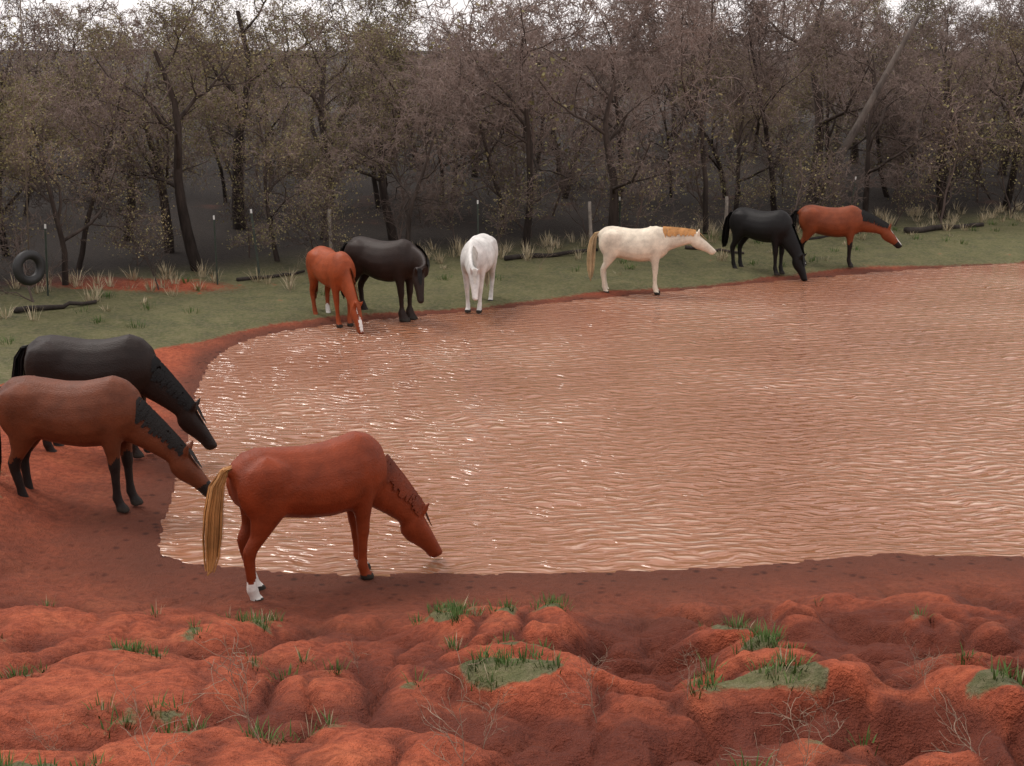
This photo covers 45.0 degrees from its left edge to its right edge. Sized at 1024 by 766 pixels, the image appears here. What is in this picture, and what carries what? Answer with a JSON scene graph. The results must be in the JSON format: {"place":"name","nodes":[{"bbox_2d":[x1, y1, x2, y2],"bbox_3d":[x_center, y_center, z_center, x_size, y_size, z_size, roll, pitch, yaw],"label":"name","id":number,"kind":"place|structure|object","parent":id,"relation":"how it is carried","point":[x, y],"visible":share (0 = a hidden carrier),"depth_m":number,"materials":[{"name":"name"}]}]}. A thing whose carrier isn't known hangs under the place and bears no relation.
{"place":"outdoors","nodes":[
{"label":"outdoors","id":0,"kind":"place"},
{"bbox_2d":[12,0,45,285],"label":"tyre swing","id":1,"kind":"object","parent":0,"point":[20,259],"visible":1,"depth_m":24.10,"materials":[{"name":"rubber"}]},
{"bbox_2d":[0,50,1023,765],"bbox_3d":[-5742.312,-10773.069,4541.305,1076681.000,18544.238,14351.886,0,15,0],"label":"terrain","id":2,"kind":"structure","parent":0,"point":[88,556],"depth_m":11.14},
{"bbox_2d":[0,190,44,274],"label":"shrub","id":3,"kind":"object","parent":2,"relation":"on","point":[6,225],"visible":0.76,"depth_m":27.32,"materials":[{"name":"brown plant"}]},
{"bbox_2d":[0,0,50,112],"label":"tree","id":4,"kind":"object","parent":2,"relation":"on","point":[7,36],"visible":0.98,"depth_m":24.74,"materials":[{"name":"brown plant"}]},
{"bbox_2d":[0,0,65,122],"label":"tree","id":5,"kind":"object","parent":2,"relation":"on","point":[25,10],"visible":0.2,"depth_m":45.81,"materials":[{"name":"brown plant"}]},
{"bbox_2d":[0,208,71,301],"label":"shrub","id":6,"kind":"object","parent":2,"relation":"on","point":[24,266],"visible":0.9,"depth_m":25.36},
{"bbox_2d":[0,5,88,192],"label":"tree","id":7,"kind":"object","parent":2,"relation":"on","point":[38,48],"visible":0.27,"depth_m":37.42,"materials":[{"name":"brown plant"}]},
{"bbox_2d":[2,42,92,215],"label":"tree","id":8,"kind":"object","parent":2,"relation":"on","point":[40,186],"visible":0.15,"depth_m":34.12,"materials":[{"name":"brown plant"}]},
{"bbox_2d":[13,300,96,312],"bbox_3d":[-9.091,-1.545,24.683,1.694,0.164,0.156,-14,20,-42],"label":"fallen log","id":9,"kind":"object","parent":2,"relation":"on","point":[40,307],"visible":0.98,"depth_m":24.56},
{"bbox_2d":[0,0,149,255],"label":"tree","id":10,"kind":"object","parent":2,"relation":"on","point":[17,194],"visible":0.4,"depth_m":28.77,"materials":[{"name":"brown plant"}]},
{"bbox_2d":[22,0,129,175],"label":"tree","id":11,"kind":"object","parent":2,"relation":"on","point":[56,12],"visible":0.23,"depth_m":40.61,"materials":[{"name":"brown plant"}]},
{"bbox_2d":[5,0,159,187],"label":"tree","id":12,"kind":"object","parent":2,"relation":"on","point":[89,7],"visible":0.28,"depth_m":40.08,"materials":[{"name":"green plant"}]},
{"bbox_2d":[5,5,163,269],"bbox_3d":[-9.397,-5.478,28.128,3.407,5.992,4.790,-11,18,-35],"label":"tree","id":13,"kind":"object","parent":2,"relation":"on","point":[80,260],"visible":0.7,"depth_m":27.96,"materials":[{"name":"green plant"}]},
{"bbox_2d":[0,49,173,284],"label":"tree","id":14,"kind":"object","parent":2,"relation":"on","point":[29,98],"visible":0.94,"depth_m":26.25,"materials":[{"name":"brown plant"}]},
{"bbox_2d":[0,375,210,512],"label":"horse","id":15,"kind":"object","parent":2,"relation":"on","point":[115,417],"visible":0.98,"depth_m":13.93},
{"bbox_2d":[11,334,216,457],"bbox_3d":[-5.186,0.151,16.059,2.660,1.620,0.700,1,15,3],"label":"horse","id":16,"kind":"object","parent":2,"relation":"on","point":[139,365],"visible":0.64,"depth_m":15.76},
{"bbox_2d":[28,9,216,240],"bbox_3d":[-9.577,-6.380,31.228,4.015,5.856,4.700,0,15,1],"label":"tree","id":17,"kind":"object","parent":2,"relation":"on","point":[83,76],"visible":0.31,"depth_m":30.59,"materials":[{"name":"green plant"}]},
{"bbox_2d":[89,174,181,265],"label":"shrub","id":18,"kind":"object","parent":2,"relation":"on","point":[144,210],"visible":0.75,"depth_m":29.14,"materials":[{"name":"brown plant"}]},
{"bbox_2d":[99,189,175,289],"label":"shrub","id":19,"kind":"object","parent":2,"relation":"on","point":[114,207],"visible":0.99,"depth_m":26.76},
{"bbox_2d":[33,16,253,252],"bbox_3d":[-8.588,-5.885,29.892,4.989,5.770,4.113,-12,19,-37],"label":"tree","id":20,"kind":"object","parent":2,"relation":"on","point":[164,191],"visible":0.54,"depth_m":29.72,"materials":[{"name":"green plant"}]},
{"bbox_2d":[42,0,295,271],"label":"tree","id":21,"kind":"object","parent":2,"relation":"on","point":[190,245],"visible":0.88,"depth_m":27.75,"materials":[{"name":"brown plant"}]},
{"bbox_2d":[157,55,269,180],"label":"tree","id":22,"kind":"object","parent":2,"relation":"on","point":[218,147],"visible":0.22,"depth_m":36.55,"materials":[{"name":"brown plant"}]},
{"bbox_2d":[144,0,290,202],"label":"tree","id":23,"kind":"object","parent":2,"relation":"on","point":[229,46],"visible":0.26,"depth_m":36.85,"materials":[{"name":"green plant"}]},
{"bbox_2d":[177,623,261,743],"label":"dry weed","id":24,"kind":"object","parent":2,"relation":"on","point":[246,716],"visible":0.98,"depth_m":5.90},
{"bbox_2d":[183,0,284,162],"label":"tree","id":25,"kind":"object","parent":2,"relation":"on","point":[267,85],"visible":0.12,"depth_m":44.88,"materials":[{"name":"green plant"}]},
{"bbox_2d":[103,0,380,229],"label":"tree","id":26,"kind":"object","parent":2,"relation":"on","point":[235,134],"visible":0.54,"depth_m":32.73,"materials":[{"name":"brown plant"}]},
{"bbox_2d":[209,138,291,257],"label":"shrub","id":27,"kind":"object","parent":2,"relation":"on","point":[247,201],"visible":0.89,"depth_m":29.87,"materials":[{"name":"brown plant"}]},
{"bbox_2d":[185,20,342,177],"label":"tree","id":28,"kind":"object","parent":2,"relation":"on","point":[283,82],"visible":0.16,"depth_m":41.38,"materials":[{"name":"brown plant"}]},
{"bbox_2d":[212,44,331,217],"bbox_3d":[-6.933,-7.120,35.565,3.192,5.074,4.388,-5,16,-18],"label":"shrub","id":29,"kind":"object","parent":2,"relation":"on","point":[257,167],"visible":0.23,"depth_m":35.48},
{"bbox_2d":[181,56,367,261],"bbox_3d":[-5.165,-5.326,29.390,4.605,5.064,4.038,-14,20,-36],"label":"tree","id":30,"kind":"object","parent":2,"relation":"on","point":[287,149],"visible":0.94,"depth_m":29.28,"materials":[{"name":"brown plant"}]},
{"bbox_2d":[264,163,355,248],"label":"shrub","id":31,"kind":"object","parent":2,"relation":"on","point":[311,217],"visible":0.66,"depth_m":29.84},
{"bbox_2d":[259,120,379,245],"bbox_3d":[-4.765,-4.839,30.817,2.990,3.428,2.301,3,15,10],"label":"shrub","id":32,"kind":"object","parent":2,"relation":"on","point":[336,183],"visible":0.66,"depth_m":30.70,"materials":[{"name":"brown plant"}]},
{"bbox_2d":[202,431,442,600],"bbox_3d":[-1.853,1.265,12.310,2.563,1.545,0.667,-8,17,-29],"label":"chestnut horse","id":33,"kind":"object","parent":2,"relation":"on","point":[356,476],"visible":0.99,"depth_m":11.93},
{"bbox_2d":[282,177,366,251],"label":"shrub","id":34,"kind":"object","parent":2,"relation":"on","point":[334,234],"visible":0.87,"depth_m":28.29,"materials":[{"name":"brown plant"}]},
{"bbox_2d":[230,0,430,203],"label":"tree","id":35,"kind":"object","parent":2,"relation":"on","point":[382,8],"visible":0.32,"depth_m":36.26,"materials":[{"name":"brown plant"}]},
{"bbox_2d":[240,0,423,239],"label":"tree","id":36,"kind":"object","parent":2,"relation":"on","point":[300,64],"visible":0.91,"depth_m":31.30,"materials":[{"name":"brown plant"}]},
{"bbox_2d":[306,246,363,333],"bbox_3d":[-3.467,-1.894,24.315,0.640,1.488,2.334,-9,18,-31],"label":"chestnut horse","id":37,"kind":"object","parent":2,"relation":"on","point":[331,269],"visible":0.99,"depth_m":23.89},
{"bbox_2d":[297,11,455,240],"bbox_3d":[-3.827,-6.619,32.231,4.094,5.997,5.166,-11,19,-36],"label":"tree","id":38,"kind":"object","parent":2,"relation":"on","point":[373,99],"visible":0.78,"depth_m":32.08,"materials":[{"name":"brown plant"}]},
{"bbox_2d":[282,2,473,208],"bbox_3d":[-3.835,-8.241,35.902,5.662,6.643,4.965,10,15,38],"label":"tree","id":39,"kind":"object","parent":2,"relation":"on","point":[375,190],"visible":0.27,"depth_m":35.96,"materials":[{"name":"brown plant"}]},
{"bbox_2d":[314,0,448,158],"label":"tree","id":40,"kind":"object","parent":2,"relation":"on","point":[336,4],"visible":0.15,"depth_m":48.34,"materials":[{"name":"brown plant"}]},
{"bbox_2d":[340,236,429,321],"bbox_3d":[-2.446,-2.079,24.691,2.623,1.630,0.864,13,20,40],"label":"draft horse","id":41,"kind":"object","parent":2,"relation":"on","point":[400,262],"visible":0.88,"depth_m":24.43},
{"bbox_2d":[355,56,438,210],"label":"shrub","id":42,"kind":"object","parent":2,"relation":"on","point":[404,166],"visible":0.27,"depth_m":36.20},
{"bbox_2d":[324,2,492,240],"bbox_3d":[-2.027,-5.880,29.422,3.666,6.151,4.549,8,17,27],"label":"tree","id":43,"kind":"object","parent":2,"relation":"on","point":[409,215],"visible":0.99,"depth_m":29.11,"materials":[{"name":"brown plant"}]},
{"bbox_2d":[375,140,457,239],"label":"shrub","id":44,"kind":"object","parent":2,"relation":"on","point":[399,216],"visible":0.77,"depth_m":30.57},
{"bbox_2d":[419,142,476,241],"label":"shrub","id":45,"kind":"object","parent":2,"relation":"on","point":[450,226],"visible":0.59,"depth_m":32.82,"materials":[{"name":"brown plant"}]},
{"bbox_2d":[415,649,484,765],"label":"dry twigs","id":46,"kind":"object","parent":2,"relation":"on","point":[446,724],"visible":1,"depth_m":5.25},
{"bbox_2d":[391,40,511,195],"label":"tree","id":47,"kind":"object","parent":2,"relation":"on","point":[442,171],"visible":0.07,"depth_m":39.48,"materials":[{"name":"brown plant"}]},
{"bbox_2d":[383,39,535,216],"bbox_3d":[-1.285,-7.140,36.143,4.914,5.044,4.029,20,9,20],"label":"shrub","id":48,"kind":"object","parent":2,"relation":"on","point":[474,151],"visible":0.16,"depth_m":36.20,"materials":[{"name":"brown plant"}]},
{"bbox_2d":[402,4,526,201],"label":"tree","id":49,"kind":"object","parent":2,"relation":"on","point":[445,43],"visible":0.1,"depth_m":38.22,"materials":[{"name":"brown plant"}]},
{"bbox_2d":[389,0,563,176],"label":"tree","id":50,"kind":"object","parent":2,"relation":"on","point":[481,27],"visible":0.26,"depth_m":43.21,"materials":[{"name":"brown plant"}]},
{"bbox_2d":[460,233,497,312],"bbox_3d":[-0.746,-2.247,25.493,0.653,1.509,2.594,3,15,10],"label":"white horse","id":51,"kind":"object","parent":2,"relation":"on","point":[478,257],"visible":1,"depth_m":25.19},
{"bbox_2d":[359,0,635,246],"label":"tree","id":52,"kind":"object","parent":2,"relation":"on","point":[527,140],"visible":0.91,"depth_m":30.69,"materials":[{"name":"brown plant"}]},
{"bbox_2d":[411,0,587,231],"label":"tree","id":53,"kind":"object","parent":2,"relation":"on","point":[488,87],"visible":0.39,"depth_m":32.87,"materials":[{"name":"brown plant"}]},
{"bbox_2d":[0,593,1023,765],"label":"grass tufts","id":54,"kind":"object","parent":2,"relation":"on","point":[454,608],"depth_m":7.62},
{"bbox_2d":[0,201,1023,344],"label":"grass clumps","id":55,"kind":"object","parent":2,"relation":"on","point":[461,246],"depth_m":30.38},
{"bbox_2d":[480,171,560,244],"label":"shrub","id":56,"kind":"object","parent":2,"relation":"on","point":[529,200],"visible":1,"depth_m":30.89,"materials":[{"name":"brown plant"}]},
{"bbox_2d":[464,93,590,223],"bbox_3d":[0.115,-6.247,35.224,3.810,3.695,3.123,5,9,-38],"label":"shrub","id":57,"kind":"object","parent":2,"relation":"on","point":[514,164],"visible":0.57,"depth_m":34.98,"materials":[{"name":"brown plant"}]},
{"bbox_2d":[408,0,647,229],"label":"tree","id":58,"kind":"object","parent":2,"relation":"on","point":[531,102],"visible":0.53,"depth_m":33.28,"materials":[{"name":"brown plant"}]},
{"bbox_2d":[489,156,570,236],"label":"shrub","id":59,"kind":"object","parent":2,"relation":"on","point":[535,194],"visible":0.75,"depth_m":33.34,"materials":[{"name":"brown plant"}]},
{"bbox_2d":[463,0,611,179],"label":"tree","id":60,"kind":"object","parent":2,"relation":"on","point":[537,153],"visible":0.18,"depth_m":42.07,"materials":[{"name":"brown plant"}]},
{"bbox_2d":[468,0,624,174],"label":"tree","id":61,"kind":"object","parent":2,"relation":"on","point":[531,7],"visible":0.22,"depth_m":44.38,"materials":[{"name":"brown plant"}]},
{"bbox_2d":[546,118,652,235],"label":"shrub","id":62,"kind":"object","parent":2,"relation":"on","point":[600,197],"visible":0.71,"depth_m":33.45,"materials":[{"name":"brown plant"}]},
{"bbox_2d":[504,0,699,198],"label":"tree","id":63,"kind":"object","parent":2,"relation":"on","point":[593,118],"visible":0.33,"depth_m":39.16,"materials":[{"name":"brown plant"}]},
{"bbox_2d":[490,0,714,221],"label":"tree","id":64,"kind":"object","parent":2,"relation":"on","point":[611,70],"visible":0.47,"depth_m":35.48,"materials":[{"name":"brown plant"}]},
{"bbox_2d":[499,32,709,225],"bbox_3d":[2.710,-5.926,30.978,5.279,5.546,4.274,-12,19,-37],"label":"tree","id":65,"kind":"object","parent":2,"relation":"on","point":[614,187],"visible":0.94,"depth_m":30.91,"materials":[{"name":"brown plant"}]},
{"bbox_2d":[539,46,679,215],"bbox_3d":[2.153,-7.200,35.818,3.594,5.643,3.228,32,28,28],"label":"shrub","id":66,"kind":"object","parent":2,"relation":"on","point":[560,170],"visible":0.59,"depth_m":35.65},
{"bbox_2d":[573,124,697,228],"bbox_3d":[3.270,-4.872,31.726,2.508,3.199,3.059,-4,30,-25],"label":"shrub","id":67,"kind":"object","parent":2,"relation":"on","point":[650,199],"visible":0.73,"depth_m":31.68,"materials":[{"name":"brown plant"}]},
{"bbox_2d":[587,226,715,294],"bbox_3d":[3.062,-2.717,27.291,2.832,1.514,0.653,2,15,8],"label":"horse","id":68,"kind":"object","parent":2,"relation":"on","point":[653,245],"visible":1,"depth_m":27.01},
{"bbox_2d":[577,11,740,196],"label":"tree","id":69,"kind":"object","parent":2,"relation":"on","point":[683,110],"visible":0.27,"depth_m":39.30,"materials":[{"name":"brown plant"}]},
{"bbox_2d":[603,0,791,180],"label":"tree","id":70,"kind":"object","parent":2,"relation":"on","point":[742,48],"visible":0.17,"depth_m":42.81,"materials":[{"name":"brown plant"}]},
{"bbox_2d":[649,63,761,231],"bbox_3d":[4.998,-6.273,33.708,2.863,4.747,2.900,-6,16,-23],"label":"shrub","id":71,"kind":"object","parent":2,"relation":"on","point":[688,188],"visible":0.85,"depth_m":33.47,"materials":[{"name":"brown plant"}]},
{"bbox_2d":[623,7,789,197],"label":"tree","id":72,"kind":"object","parent":2,"relation":"on","point":[717,164],"visible":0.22,"depth_m":40.48,"materials":[{"name":"brown plant"}]},
{"bbox_2d":[594,0,820,233],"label":"tree","id":73,"kind":"object","parent":2,"relation":"on","point":[677,5],"visible":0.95,"depth_m":32.45,"materials":[{"name":"brown plant"}]},
{"bbox_2d":[659,0,783,151],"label":"tree","id":74,"kind":"object","parent":2,"relation":"on","point":[718,52],"visible":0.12,"depth_m":49.91,"materials":[{"name":"brown plant"}]},
{"bbox_2d":[687,39,762,195],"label":"shrub","id":75,"kind":"object","parent":2,"relation":"on","point":[729,148],"visible":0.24,"depth_m":40.50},
{"bbox_2d":[688,148,774,221],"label":"shrub","id":76,"kind":"object","parent":2,"relation":"on","point":[732,185],"visible":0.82,"depth_m":34.31,"materials":[{"name":"brown plant"}]},
{"bbox_2d":[666,20,834,210],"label":"tree","id":77,"kind":"object","parent":2,"relation":"on","point":[741,128],"visible":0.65,"depth_m":36.87,"materials":[{"name":"brown plant"}]},
{"bbox_2d":[722,207,806,280],"bbox_3d":[5.991,-3.370,29.564,2.492,1.616,0.666,13,20,40],"label":"black horse","id":78,"kind":"object","parent":2,"relation":"on","point":[776,229],"visible":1,"depth_m":29.21},
{"bbox_2d":[690,0,875,210],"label":"tree","id":79,"kind":"object","parent":2,"relation":"on","point":[763,80],"visible":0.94,"depth_m":34.41,"materials":[{"name":"brown plant"}]},
{"bbox_2d":[710,0,858,167],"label":"tree","id":80,"kind":"object","parent":2,"relation":"on","point":[835,9],"visible":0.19,"depth_m":47.88,"materials":[{"name":"brown plant"}]},
{"bbox_2d":[753,122,858,229],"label":"shrub","id":81,"kind":"object","parent":2,"relation":"on","point":[800,190],"visible":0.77,"depth_m":34.25,"materials":[{"name":"brown plant"}]},
{"bbox_2d":[706,0,921,199],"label":"tree","id":82,"kind":"object","parent":2,"relation":"on","point":[818,105],"visible":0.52,"depth_m":39.46,"materials":[{"name":"brown plant"}]},
{"bbox_2d":[751,0,914,193],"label":"tree","id":83,"kind":"object","parent":2,"relation":"on","point":[807,93],"visible":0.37,"depth_m":41.59,"materials":[{"name":"brown plant"}]},
{"bbox_2d":[809,130,872,209],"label":"shrub","id":84,"kind":"object","parent":2,"relation":"on","point":[836,177],"visible":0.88,"depth_m":34.02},
{"bbox_2d":[790,205,901,267],"bbox_3d":[8.150,-3.612,30.344,2.760,1.510,0.653,4,15,14],"label":"horse","id":85,"kind":"object","parent":2,"relation":"on","point":[849,222],"visible":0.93,"depth_m":30.07},
{"bbox_2d":[794,14,920,228],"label":"leaning tree trunk","id":86,"kind":"object","parent":2,"relation":"on","point":[854,131],"visible":0.77,"depth_m":35.20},
{"bbox_2d":[786,0,942,163],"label":"tree","id":87,"kind":"object","parent":2,"relation":"on","point":[855,155],"visible":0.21,"depth_m":47.98,"materials":[{"name":"brown plant"}]},
{"bbox_2d":[794,0,956,177],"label":"tree","id":88,"kind":"object","parent":2,"relation":"on","point":[926,7],"visible":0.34,"depth_m":44.78,"materials":[{"name":"brown plant"}]},
{"bbox_2d":[787,0,991,211],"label":"tree","id":89,"kind":"object","parent":2,"relation":"on","point":[869,143],"visible":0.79,"depth_m":37.02,"materials":[{"name":"brown plant"}]},
{"bbox_2d":[829,22,955,185],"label":"shrub","id":90,"kind":"object","parent":2,"relation":"on","point":[938,65],"visible":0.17,"depth_m":41.51,"materials":[{"name":"brown plant"}]},
{"bbox_2d":[805,1,993,196],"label":"tree","id":91,"kind":"object","parent":2,"relation":"on","point":[885,194],"visible":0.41,"depth_m":40.13,"materials":[{"name":"brown plant"}]},
{"bbox_2d":[872,92,934,213],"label":"shrub","id":92,"kind":"object","parent":2,"relation":"on","point":[914,101],"visible":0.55,"depth_m":37.52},
{"bbox_2d":[864,39,949,206],"bbox_3d":[12.771,-8.271,39.818,2.830,5.436,2.677,-8,17,-28],"label":"shrub","id":93,"kind":"object","parent":2,"relation":"on","point":[892,203],"visible":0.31,"depth_m":39.84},
{"bbox_2d":[890,151,952,225],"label":"shrub","id":94,"kind":"object","parent":2,"relation":"on","point":[915,195],"visible":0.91,"depth_m":35.93,"materials":[{"name":"brown plant"}]},
{"bbox_2d":[858,0,1018,147],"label":"tree","id":95,"kind":"object","parent":2,"relation":"on","point":[978,18],"visible":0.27,"depth_m":46.87,"materials":[{"name":"brown plant"}]},
{"bbox_2d":[868,39,1011,217],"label":"tree","id":96,"kind":"object","parent":2,"relation":"on","point":[950,115],"visible":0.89,"depth_m":36.67,"materials":[{"name":"brown plant"}]},
{"bbox_2d":[876,17,1023,190],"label":"tree","id":97,"kind":"object","parent":2,"relation":"on","point":[953,38],"visible":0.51,"depth_m":41.76,"materials":[{"name":"brown plant"}]},
{"bbox_2d":[887,72,1022,222],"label":"shrub","id":98,"kind":"object","parent":2,"relation":"on","point":[956,133],"visible":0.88,"depth_m":36.27,"materials":[{"name":"brown plant"}]},
{"bbox_2d":[893,0,1023,182],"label":"tree","id":99,"kind":"object","parent":2,"relation":"on","point":[1008,13],"visible":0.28,"depth_m":43.05,"materials":[{"name":"brown plant"}]},
{"bbox_2d":[912,28,1023,154],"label":"tree","id":100,"kind":"object","parent":2,"relation":"on","point":[1005,62],"visible":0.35,"depth_m":41.20,"materials":[{"name":"brown plant"}]},
{"bbox_2d":[933,69,1012,200],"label":"shrub","id":101,"kind":"object","parent":2,"relation":"on","point":[989,129],"visible":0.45,"depth_m":40.71,"materials":[{"name":"brown plant"}]},
{"bbox_2d":[932,107,1016,199],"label":"shrub","id":102,"kind":"object","parent":2,"relation":"on","point":[957,163],"visible":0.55,"depth_m":38.69,"materials":[{"name":"brown plant"}]},
{"bbox_2d":[932,13,1023,209],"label":"tree","id":103,"kind":"object","parent":2,"relation":"on","point":[1012,175],"visible":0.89,"depth_m":37.71,"materials":[{"name":"brown plant"}]},
{"bbox_2d":[932,0,1023,154],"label":"tree","id":104,"kind":"object","parent":2,"relation":"on","point":[961,20],"visible":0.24,"depth_m":48.90,"materials":[{"name":"brown plant"}]},
{"bbox_2d":[948,83,1023,217],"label":"shrub","id":105,"kind":"object","parent":2,"relation":"on","point":[1000,173],"visible":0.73,"depth_m":37.60,"materials":[{"name":"brown plant"}]},
{"bbox_2d":[951,5,1023,175],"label":"tree","id":106,"kind":"object","parent":2,"relation":"on","point":[1005,161],"visible":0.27,"depth_m":45.76,"materials":[{"name":"brown plant"}]},
{"bbox_2d":[0,0,1023,50],"label":"sky","id":107,"kind":"structure","parent":0,"point":[127,4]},
{"bbox_2d":[157,263,1023,576],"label":"pond water","id":108,"kind":"structure","parent":0,"point":[795,421],"depth_m":17.90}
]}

